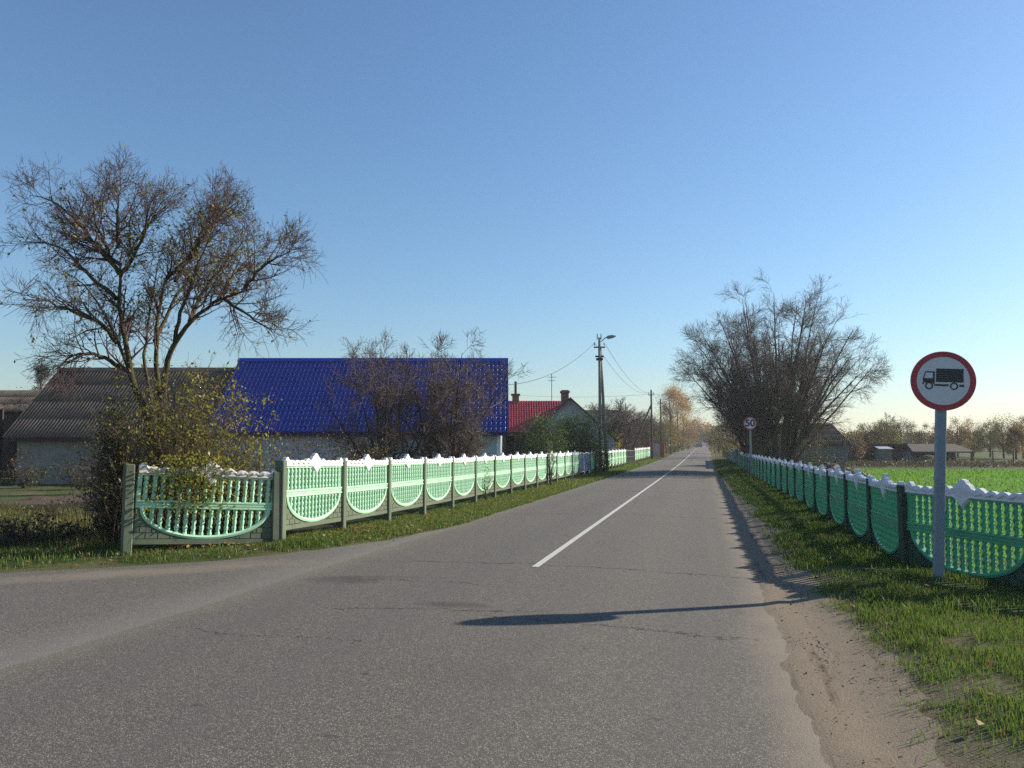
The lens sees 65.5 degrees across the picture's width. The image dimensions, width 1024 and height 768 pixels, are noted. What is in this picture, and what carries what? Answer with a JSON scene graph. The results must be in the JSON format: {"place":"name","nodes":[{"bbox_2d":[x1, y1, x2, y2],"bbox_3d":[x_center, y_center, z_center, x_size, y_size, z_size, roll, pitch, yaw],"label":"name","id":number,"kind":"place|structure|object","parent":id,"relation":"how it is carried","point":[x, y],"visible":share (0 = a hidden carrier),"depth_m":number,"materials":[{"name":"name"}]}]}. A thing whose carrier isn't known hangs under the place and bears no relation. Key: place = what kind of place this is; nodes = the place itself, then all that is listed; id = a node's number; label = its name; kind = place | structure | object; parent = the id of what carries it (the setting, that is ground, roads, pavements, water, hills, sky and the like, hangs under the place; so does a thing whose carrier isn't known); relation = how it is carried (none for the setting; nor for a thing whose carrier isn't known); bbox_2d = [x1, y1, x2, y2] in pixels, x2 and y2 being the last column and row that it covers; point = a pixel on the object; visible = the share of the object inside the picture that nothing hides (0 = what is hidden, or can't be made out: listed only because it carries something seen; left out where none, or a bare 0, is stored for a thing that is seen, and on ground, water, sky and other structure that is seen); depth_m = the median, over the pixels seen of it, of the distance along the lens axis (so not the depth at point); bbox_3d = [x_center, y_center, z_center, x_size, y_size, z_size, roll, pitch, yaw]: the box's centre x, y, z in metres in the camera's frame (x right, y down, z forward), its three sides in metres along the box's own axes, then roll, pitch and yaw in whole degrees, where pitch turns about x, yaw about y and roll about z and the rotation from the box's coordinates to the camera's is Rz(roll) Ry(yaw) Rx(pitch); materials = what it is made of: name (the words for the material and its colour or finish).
{"place":"outdoors","nodes":[
{"label":"outdoors","id":0,"kind":"place"},
{"bbox_2d":[0,484,310,508],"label":"garden soil","id":1,"kind":"structure","parent":0,"point":[27,501],"depth_m":22.70,"materials":[{"name":"brown soil"}]},
{"bbox_2d":[61,428,114,492],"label":"shrub","id":2,"kind":"object","parent":1,"relation":"on","point":[87,468],"visible":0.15,"depth_m":26.78,"materials":[{"name":"green plant"}]},
{"bbox_2d":[255,423,360,506],"bbox_3d":[-5.186,2.093,19.672,2.634,2.293,3.557,4,-6,-42],"label":"shrub","id":3,"kind":"object","parent":1,"relation":"on","point":[292,440],"visible":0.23,"depth_m":19.78,"materials":[{"name":"green plant"}]},
{"bbox_2d":[295,416,389,483],"bbox_3d":[-4.779,2.141,21.545,3.624,2.512,2.308,-1,-5,14],"label":"shrub","id":4,"kind":"object","parent":1,"relation":"on","point":[336,451],"visible":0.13,"depth_m":21.54,"materials":[{"name":"brown plant"}]},
{"bbox_2d":[0,525,458,668],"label":"side road","id":5,"kind":"structure","parent":0,"point":[45,613],"depth_m":8.38,"materials":[{"name":"grey asphalt"}]},
{"bbox_2d":[0,486,573,569],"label":"verge grass","id":6,"kind":"structure","parent":0,"point":[307,539],"depth_m":13.00,"materials":[{"name":"green plant"}]},
{"bbox_2d":[0,446,830,767],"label":"road","id":7,"kind":"structure","parent":0,"point":[640,630],"depth_m":5.55,"materials":[{"name":"grey asphalt"}]},
{"bbox_2d":[532,451,693,566],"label":"road marking","id":8,"kind":"object","parent":7,"relation":"on","point":[549,556],"visible":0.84,"depth_m":13.93,"materials":[{"name":"paint"}]},
{"bbox_2d":[0,443,1023,767],"bbox_3d":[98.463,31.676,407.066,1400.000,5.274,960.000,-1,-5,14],"label":"ground","id":9,"kind":"structure","parent":0,"point":[972,757],"depth_m":7.56,"materials":[{"name":"green plant"}]},
{"bbox_2d":[0,406,3,482],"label":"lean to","id":10,"kind":"object","parent":9,"relation":"on","point":[1,423],"visible":0.95,"depth_m":34.93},
{"bbox_2d":[1,386,28,479],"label":"shrub","id":11,"kind":"object","parent":9,"relation":"on","point":[14,448],"visible":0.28,"depth_m":37.36,"materials":[{"name":"green plant"}]},
{"bbox_2d":[0,390,40,476],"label":"back shed","id":12,"kind":"structure","parent":9,"relation":"on","point":[28,396],"depth_m":42.95,"materials":[{"name":"grey"}]},
{"bbox_2d":[0,513,48,546],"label":"weed clump","id":13,"kind":"object","parent":9,"relation":"on","point":[9,536],"visible":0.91,"depth_m":11.44,"materials":[{"name":"green plant"}]},
{"bbox_2d":[0,448,59,488],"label":"shrub","id":14,"kind":"object","parent":9,"relation":"on","point":[27,476],"visible":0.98,"depth_m":30.77,"materials":[{"name":"green plant"}]},
{"bbox_2d":[4,513,63,544],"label":"weed clump","id":15,"kind":"object","parent":9,"relation":"on","point":[35,529],"visible":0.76,"depth_m":11.78,"materials":[{"name":"green plant"}]},
{"bbox_2d":[29,358,50,389],"bbox_3d":[-36.972,2.187,61.895,3.978,8.962,3.119,-1,-5,14],"label":"pine tree","id":16,"kind":"object","parent":9,"relation":"on","point":[39,378],"visible":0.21,"depth_m":62.13,"materials":[{"name":"green plant"}]},
{"bbox_2d":[16,496,83,517],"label":"weed clump","id":17,"kind":"object","parent":9,"relation":"on","point":[54,512],"visible":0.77,"depth_m":16.60,"materials":[{"name":"green plant"}]},
{"bbox_2d":[45,518,93,541],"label":"weed clump","id":18,"kind":"object","parent":9,"relation":"on","point":[61,529],"visible":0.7,"depth_m":12.04,"materials":[{"name":"green plant"}]},
{"bbox_2d":[48,460,104,489],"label":"shrub","id":19,"kind":"object","parent":9,"relation":"on","point":[77,480],"visible":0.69,"depth_m":29.79,"materials":[{"name":"green plant"}]},
{"bbox_2d":[67,367,149,544],"bbox_3d":[-5.935,1.093,11.852,1.087,2.786,1.233,3,-5,-33],"label":"vine clump","id":20,"kind":"object","parent":9,"relation":"on","point":[110,503],"visible":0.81,"depth_m":11.72,"materials":[{"name":"green plant"}]},
{"bbox_2d":[80,412,140,533],"bbox_3d":[-6.421,1.506,12.753,1.045,2.114,0.976,0,-5,0],"label":"vine clump","id":21,"kind":"object","parent":9,"relation":"on","point":[95,526],"visible":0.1,"depth_m":12.56,"materials":[{"name":"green plant"}]},
{"bbox_2d":[3,367,234,483],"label":"grey shed","id":22,"kind":"structure","parent":9,"relation":"on","point":[40,427],"depth_m":35.37,"materials":[{"name":"brick"}]},
{"bbox_2d":[0,501,313,550],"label":"yard grass","id":23,"kind":"structure","parent":9,"relation":"on","point":[6,509],"depth_m":14.01,"materials":[{"name":"green plant"}]},
{"bbox_2d":[0,141,325,547],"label":"garden tree","id":24,"kind":"object","parent":9,"relation":"on","point":[158,441],"visible":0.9,"depth_m":12.68,"materials":[{"name":"brown plant"}]},
{"bbox_2d":[120,461,280,555],"bbox_3d":[-4.409,2.109,11.424,2.177,1.997,0.150,3,-6,-36],"label":"concrete fence","id":25,"kind":"object","parent":9,"relation":"on","point":[137,529],"visible":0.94,"depth_m":11.38,"materials":[{"name":"green paint"}]},
{"bbox_2d":[137,449,258,547],"bbox_3d":[-4.484,1.646,11.378,1.676,1.446,0.546,3,-6,-35],"label":"creeper","id":26,"kind":"object","parent":25,"relation":"attached to","point":[188,477],"visible":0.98,"depth_m":11.26,"materials":[{"name":"green plant"}]},
{"bbox_2d":[2,524,412,565],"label":"fallen leaves","id":27,"kind":"object","parent":9,"relation":"on","point":[46,549],"visible":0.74,"depth_m":11.32,"materials":[{"name":"brown plant"}]},
{"bbox_2d":[206,358,508,483],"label":"blue roofed house","id":28,"kind":"structure","parent":9,"relation":"on","point":[295,384],"depth_m":35.64,"materials":[{"name":"grey"}]},
{"bbox_2d":[331,432,403,468],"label":"shrub","id":29,"kind":"object","parent":9,"relation":"on","point":[376,447],"visible":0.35,"depth_m":21.88,"materials":[{"name":"brown plant"}]},
{"bbox_2d":[311,326,482,459],"bbox_3d":[-3.503,1.045,23.517,4.709,5.124,3.921,3,-5,-30],"label":"fruit tree","id":30,"kind":"object","parent":9,"relation":"on","point":[384,401],"visible":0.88,"depth_m":23.14,"materials":[{"name":"brown plant"}]},
{"bbox_2d":[275,451,579,540],"bbox_3d":[-0.071,3.204,26.326,0.153,1.998,29.532,-1,-5,14],"label":"concrete fence","id":31,"kind":"object","parent":9,"relation":"on","point":[366,485],"visible":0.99,"depth_m":16.29,"materials":[{"name":"green paint"}]},
{"bbox_2d":[480,458,493,498],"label":"creeper","id":32,"kind":"object","parent":31,"relation":"attached to","point":[486,489],"visible":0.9,"depth_m":23.15,"materials":[{"name":"green plant"}]},
{"bbox_2d":[541,432,555,484],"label":"creeper","id":33,"kind":"object","parent":31,"relation":"attached to","point":[549,473],"visible":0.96,"depth_m":32.38,"materials":[{"name":"green plant"}]},
{"bbox_2d":[363,327,531,458],"bbox_3d":[-1.905,0.999,24.575,4.942,5.379,3.270,3,-6,-35],"label":"fruit tree","id":34,"kind":"object","parent":9,"relation":"on","point":[450,431],"visible":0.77,"depth_m":24.13,"materials":[{"name":"brown plant"}]},
{"bbox_2d":[326,477,599,541],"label":"fallen leaves","id":35,"kind":"object","parent":9,"relation":"on","point":[459,509],"visible":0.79,"depth_m":17.68,"materials":[{"name":"brown plant"}]},
{"bbox_2d":[454,407,494,457],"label":"shrub","id":36,"kind":"object","parent":9,"relation":"on","point":[477,453],"visible":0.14,"depth_m":26.02,"materials":[{"name":"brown plant"}]},
{"bbox_2d":[503,431,532,454],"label":"bush","id":37,"kind":"object","parent":9,"relation":"on","point":[520,444],"visible":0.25,"depth_m":43.16,"materials":[{"name":"green plant"}]},
{"bbox_2d":[511,407,575,477],"bbox_3d":[1.722,2.841,40.913,2.976,4.170,3.018,2,-5,-24],"label":"bush","id":38,"kind":"object","parent":9,"relation":"on","point":[539,433],"visible":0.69,"depth_m":40.65,"materials":[{"name":"green plant"}]},
{"bbox_2d":[502,435,591,471],"bbox_3d":[2.200,4.491,52.308,5.800,3.250,5.000,0,-5,0],"label":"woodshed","id":39,"kind":"object","parent":9,"relation":"on","point":[509,443],"visible":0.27,"depth_m":50.24,"materials":[{"name":"brown wood"}]},
{"bbox_2d":[502,374,618,466],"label":"red roofed house","id":40,"kind":"structure","parent":9,"relation":"on","point":[518,410],"depth_m":66.63,"materials":[{"name":"paint"}]},
{"bbox_2d":[545,407,630,474],"bbox_3d":[3.914,3.086,46.783,6.120,4.598,3.811,-1,-5,14],"label":"bush","id":41,"kind":"object","parent":9,"relation":"on","point":[580,432],"visible":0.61,"depth_m":46.27,"materials":[{"name":"green plant"}]},
{"bbox_2d":[594,334,615,472],"bbox_3d":[5.442,1.405,47.150,1.188,8.785,1.012,2,-5,-27],"label":"utility pole","id":42,"kind":"object","parent":9,"relation":"on","point":[601,411],"visible":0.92,"depth_m":47.27,"materials":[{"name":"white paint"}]},
{"bbox_2d":[588,449,626,474],"bbox_3d":[6.822,5.464,54.819,0.155,2.006,21.129,-1,-5,14],"label":"concrete fence","id":43,"kind":"object","parent":9,"relation":"on","point":[619,457],"visible":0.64,"depth_m":56.84,"materials":[{"name":"green paint"}]},
{"bbox_2d":[580,451,590,473],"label":"driveway gate","id":44,"kind":"structure","parent":43,"relation":"attached to","point":[585,461],"depth_m":42.79,"materials":[{"name":"blue metal"}]},
{"bbox_2d":[595,447,612,472],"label":"creeper","id":45,"kind":"object","parent":43,"relation":"attached to","point":[604,464],"visible":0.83,"depth_m":46.37,"materials":[{"name":"green plant"}]},
{"bbox_2d":[627,450,634,462],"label":"driveway gate","id":46,"kind":"structure","parent":43,"relation":"attached to","point":[630,455],"depth_m":69.61,"materials":[{"name":"metal"}]},
{"bbox_2d":[585,396,648,449],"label":"bare tree","id":47,"kind":"object","parent":9,"relation":"on","point":[616,421],"visible":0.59,"depth_m":75.66,"materials":[{"name":"brown plant"}]},
{"bbox_2d":[624,407,645,449],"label":"bare tree","id":48,"kind":"object","parent":9,"relation":"on","point":[636,431],"visible":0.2,"depth_m":90.91,"materials":[{"name":"brown plant"}]},
{"bbox_2d":[624,412,655,449],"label":"bare tree","id":49,"kind":"object","parent":9,"relation":"on","point":[646,423],"visible":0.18,"depth_m":97.09,"materials":[{"name":"brown plant"}]},
{"bbox_2d":[634,447,649,461],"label":"concrete fence","id":50,"kind":"object","parent":9,"relation":"on","point":[643,453],"visible":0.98,"depth_m":82.11,"materials":[{"name":"green paint"}]},
{"bbox_2d":[631,390,653,458],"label":"utility pole","id":51,"kind":"object","parent":9,"relation":"on","point":[649,409],"visible":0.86,"depth_m":89.05,"materials":[{"name":"white paint"}]},
{"bbox_2d":[625,418,659,450],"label":"autumn tree","id":52,"kind":"object","parent":9,"relation":"on","point":[646,436],"visible":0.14,"depth_m":103.33,"materials":[{"name":"brown plant"}]},
{"bbox_2d":[641,442,664,457],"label":"brick gateway","id":53,"kind":"object","parent":9,"relation":"on","point":[658,450],"visible":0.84,"depth_m":95.60,"materials":[{"name":"pink paint"}]},
{"bbox_2d":[650,415,675,453],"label":"autumn tree","id":54,"kind":"object","parent":9,"relation":"on","point":[664,438],"visible":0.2,"depth_m":110.60,"materials":[{"name":"brown plant"}]},
{"bbox_2d":[647,409,682,450],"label":"autumn tree","id":55,"kind":"object","parent":9,"relation":"on","point":[666,426],"visible":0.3,"depth_m":121.31,"materials":[{"name":"brown plant"}]},
{"bbox_2d":[654,413,690,452],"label":"autumn tree","id":56,"kind":"object","parent":9,"relation":"on","point":[678,439],"visible":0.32,"depth_m":137.37,"materials":[{"name":"brown plant"}]},
{"bbox_2d":[652,381,697,446],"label":"autumn tree","id":57,"kind":"object","parent":9,"relation":"on","point":[674,400],"visible":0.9,"depth_m":149.52,"materials":[{"name":"orange plant"}]},
{"bbox_2d":[675,414,702,450],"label":"autumn tree","id":58,"kind":"object","parent":9,"relation":"on","point":[689,433],"visible":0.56,"depth_m":165.16,"materials":[{"name":"orange plant"}]},
{"bbox_2d":[675,426,703,448],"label":"autumn tree","id":59,"kind":"object","parent":9,"relation":"on","point":[696,442],"visible":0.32,"depth_m":203.58,"materials":[{"name":"brown plant"}]},
{"bbox_2d":[657,422,731,445],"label":"woodland","id":60,"kind":"object","parent":9,"relation":"on","point":[703,437],"visible":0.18,"depth_m":325.35,"materials":[{"name":"brown plant"}]},
{"bbox_2d":[686,414,713,437],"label":"autumn tree","id":61,"kind":"object","parent":9,"relation":"on","point":[694,421],"visible":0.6,"depth_m":298.94,"materials":[{"name":"orange plant"}]},
{"bbox_2d":[697,428,725,452],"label":"hedge tree","id":62,"kind":"object","parent":9,"relation":"on","point":[714,440],"visible":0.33,"depth_m":127.85,"materials":[{"name":"brown plant"}]},
{"bbox_2d":[705,419,738,456],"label":"hedge tree","id":63,"kind":"object","parent":9,"relation":"on","point":[714,438],"visible":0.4,"depth_m":99.76,"materials":[{"name":"brown plant"}]},
{"bbox_2d":[712,413,735,457],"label":"hedge tree","id":64,"kind":"object","parent":9,"relation":"on","point":[722,437],"visible":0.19,"depth_m":91.86,"materials":[{"name":"brown plant"}]},
{"bbox_2d":[714,429,749,464],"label":"shrub","id":65,"kind":"object","parent":9,"relation":"on","point":[735,446],"visible":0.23,"depth_m":62.14,"materials":[{"name":"brown plant"}]},
{"bbox_2d":[729,448,740,465],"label":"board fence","id":66,"kind":"object","parent":9,"relation":"on","point":[731,457],"visible":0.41,"depth_m":68.77,"materials":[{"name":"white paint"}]},
{"bbox_2d":[711,458,774,488],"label":"verge grass","id":67,"kind":"structure","parent":9,"relation":"on","point":[735,471],"depth_m":40.18,"materials":[{"name":"green plant"}]},
{"bbox_2d":[743,417,756,474],"bbox_3d":[12.564,3.467,41.914,0.700,3.490,0.142,-1,-5,16],"label":"speed limit sign","id":68,"kind":"object","parent":9,"relation":"on","point":[749,423],"visible":0.99,"depth_m":41.93,"materials":[{"name":"metal"}]},
{"bbox_2d":[692,339,820,454],"bbox_3d":[15.644,1.239,50.856,7.921,8.940,7.342,-2,-5,27],"label":"bare tree","id":69,"kind":"object","parent":9,"relation":"on","point":[744,449],"visible":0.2,"depth_m":50.34,"materials":[{"name":"brown plant"}]},
{"bbox_2d":[666,268,895,462],"bbox_3d":[16.533,-0.652,49.195,13.760,12.516,14.228,-1,-5,14],"label":"bare tree","id":70,"kind":"object","parent":9,"relation":"on","point":[799,404],"visible":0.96,"depth_m":47.46,"materials":[{"name":"brown plant"}]},
{"bbox_2d":[769,423,851,465],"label":"block shed","id":71,"kind":"structure","parent":9,"relation":"on","point":[842,452],"depth_m":62.10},
{"bbox_2d":[836,423,867,443],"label":"autumn tree","id":72,"kind":"object","parent":9,"relation":"on","point":[845,436],"visible":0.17,"depth_m":83.70,"materials":[{"name":"brown plant"}]},
{"bbox_2d":[839,430,872,461],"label":"shrub","id":73,"kind":"object","parent":9,"relation":"on","point":[855,450],"visible":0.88,"depth_m":62.61,"materials":[{"name":"brown plant"}]},
{"bbox_2d":[703,429,1023,450],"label":"woodland","id":74,"kind":"object","parent":9,"relation":"on","point":[848,432],"visible":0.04,"depth_m":157.88,"materials":[{"name":"brown plant"}]},
{"bbox_2d":[851,422,893,443],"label":"autumn tree","id":75,"kind":"object","parent":9,"relation":"on","point":[871,433],"visible":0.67,"depth_m":78.96,"materials":[{"name":"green plant"}]},
{"bbox_2d":[730,487,1023,767],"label":"verge grass","id":76,"kind":"structure","parent":9,"relation":"on","point":[806,562],"depth_m":7.07,"materials":[{"name":"green plant"}]},
{"bbox_2d":[734,458,1023,468],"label":"undergrowth","id":77,"kind":"object","parent":9,"relation":"on","point":[959,463],"visible":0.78,"depth_m":60.28,"materials":[{"name":"green plant"}]},
{"bbox_2d":[739,452,1023,587],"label":"concrete fence","id":78,"kind":"object","parent":9,"relation":"on","point":[882,511],"visible":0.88,"depth_m":10.17,"materials":[{"name":"green paint"}]},
{"bbox_2d":[847,444,916,462],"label":"cellar barn","id":79,"kind":"structure","parent":9,"relation":"on","point":[889,452],"depth_m":70.80,"materials":[{"name":"grey wood"}]},
{"bbox_2d":[872,414,905,443],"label":"autumn tree","id":80,"kind":"object","parent":9,"relation":"on","point":[896,439],"visible":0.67,"depth_m":83.43,"materials":[{"name":"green plant"}]},
{"bbox_2d":[890,416,918,443],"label":"autumn tree","id":81,"kind":"object","parent":9,"relation":"on","point":[900,429],"visible":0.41,"depth_m":99.20,"materials":[{"name":"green plant"}]},
{"bbox_2d":[903,423,933,443],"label":"autumn tree","id":82,"kind":"object","parent":9,"relation":"on","point":[919,436],"visible":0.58,"depth_m":103.71,"materials":[{"name":"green plant"}]},
{"bbox_2d":[833,574,1023,724],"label":"fallen leaves","id":83,"kind":"object","parent":9,"relation":"on","point":[990,693],"visible":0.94,"depth_m":6.98,"materials":[{"name":"brown plant"}]},
{"bbox_2d":[907,444,975,460],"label":"open shed","id":84,"kind":"structure","parent":9,"relation":"on","point":[920,450],"depth_m":75.87,"materials":[{"name":"grey metal"}]},
{"bbox_2d":[910,351,975,580],"bbox_3d":[4.776,1.126,8.882,0.664,2.982,0.142,2,-4,16],"label":"truck ban sign","id":85,"kind":"object","parent":9,"relation":"on","point":[942,382],"visible":1,"depth_m":8.88,"materials":[{"name":"metal"}]},
{"bbox_2d":[926,423,959,453],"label":"autumn tree","id":86,"kind":"object","parent":9,"relation":"on","point":[932,438],"visible":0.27,"depth_m":95.75,"materials":[{"name":"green plant"}]},
{"bbox_2d":[933,415,979,457],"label":"autumn tree","id":87,"kind":"object","parent":9,"relation":"on","point":[960,439],"visible":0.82,"depth_m":91.22,"materials":[{"name":"brown plant"}]},
{"bbox_2d":[958,428,986,455],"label":"autumn tree","id":88,"kind":"object","parent":9,"relation":"on","point":[973,448],"visible":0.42,"depth_m":99.19,"materials":[{"name":"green plant"}]},
{"bbox_2d":[972,415,1002,456],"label":"autumn tree","id":89,"kind":"object","parent":9,"relation":"on","point":[980,442],"visible":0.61,"depth_m":95.99,"materials":[{"name":"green plant"}]},
{"bbox_2d":[972,451,1023,461],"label":"wire fence","id":90,"kind":"object","parent":9,"relation":"on","point":[996,451],"visible":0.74,"depth_m":65.76,"materials":[{"name":"grey metal"}]},
{"bbox_2d":[977,408,1023,457],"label":"autumn tree","id":91,"kind":"object","parent":9,"relation":"on","point":[997,441],"visible":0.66,"depth_m":89.66,"materials":[{"name":"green plant"}]},
{"bbox_2d":[1000,425,1023,459],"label":"autumn tree","id":92,"kind":"object","parent":9,"relation":"on","point":[1017,433],"visible":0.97,"depth_m":83.57,"materials":[{"name":"brown plant"}]},
{"bbox_2d":[1002,414,1023,458],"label":"autumn tree","id":93,"kind":"object","parent":9,"relation":"on","point":[1017,423],"visible":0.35,"depth_m":87.69,"materials":[{"name":"brown plant"}]},
{"bbox_2d":[0,0,1023,442],"label":"sky","id":94,"kind":"structure","parent":0,"point":[545,178],"materials":[{"name":"blue"}]},
{"bbox_2d":[533,454,670,487],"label":"verge grass","id":95,"kind":"structure","parent":0,"point":[615,471],"depth_m":42.34,"materials":[{"name":"green plant"}]},
{"bbox_2d":[706,448,946,767],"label":"dirt path","id":96,"kind":"structure","parent":0,"point":[868,735],"depth_m":5.40,"materials":[{"name":"soil"}]},
{"bbox_2d":[750,543,999,766],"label":"soil crumbs","id":97,"kind":"object","parent":96,"relation":"on","point":[839,653],"visible":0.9,"depth_m":6.02,"materials":[{"name":"brown soil"}]},
{"bbox_2d":[845,468,1023,562],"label":"field","id":98,"kind":"structure","parent":0,"point":[989,489],"depth_m":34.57,"materials":[{"name":"green plant"}]},
{"bbox_2d":[738,418,787,469],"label":"shrub","id":99,"kind":"object","parent":98,"relation":"on","point":[754,450],"visible":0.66,"depth_m":46.85,"materials":[{"name":"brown plant"}]},
{"bbox_2d":[747,427,851,466],"bbox_3d":[17.367,4.041,48.349,6.100,2.860,3.666,-1,-5,14],"label":"shrub","id":100,"kind":"object","parent":98,"relation":"on","point":[811,456],"visible":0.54,"depth_m":47.83,"materials":[{"name":"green plant"}]},
{"bbox_2d":[817,462,869,476],"bbox_3d":[16.979,4.588,42.279,3.763,0.866,2.125,-1,-5,14],"label":"rubble heap","id":101,"kind":"object","parent":98,"relation":"on","point":[852,470],"visible":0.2,"depth_m":41.99,"materials":[{"name":"grey stone"}]},
{"bbox_2d":[916,502,1022,572],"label":"field grass","id":102,"kind":"structure","parent":0,"point":[988,529],"depth_m":14.87,"materials":[{"name":"green plant"}]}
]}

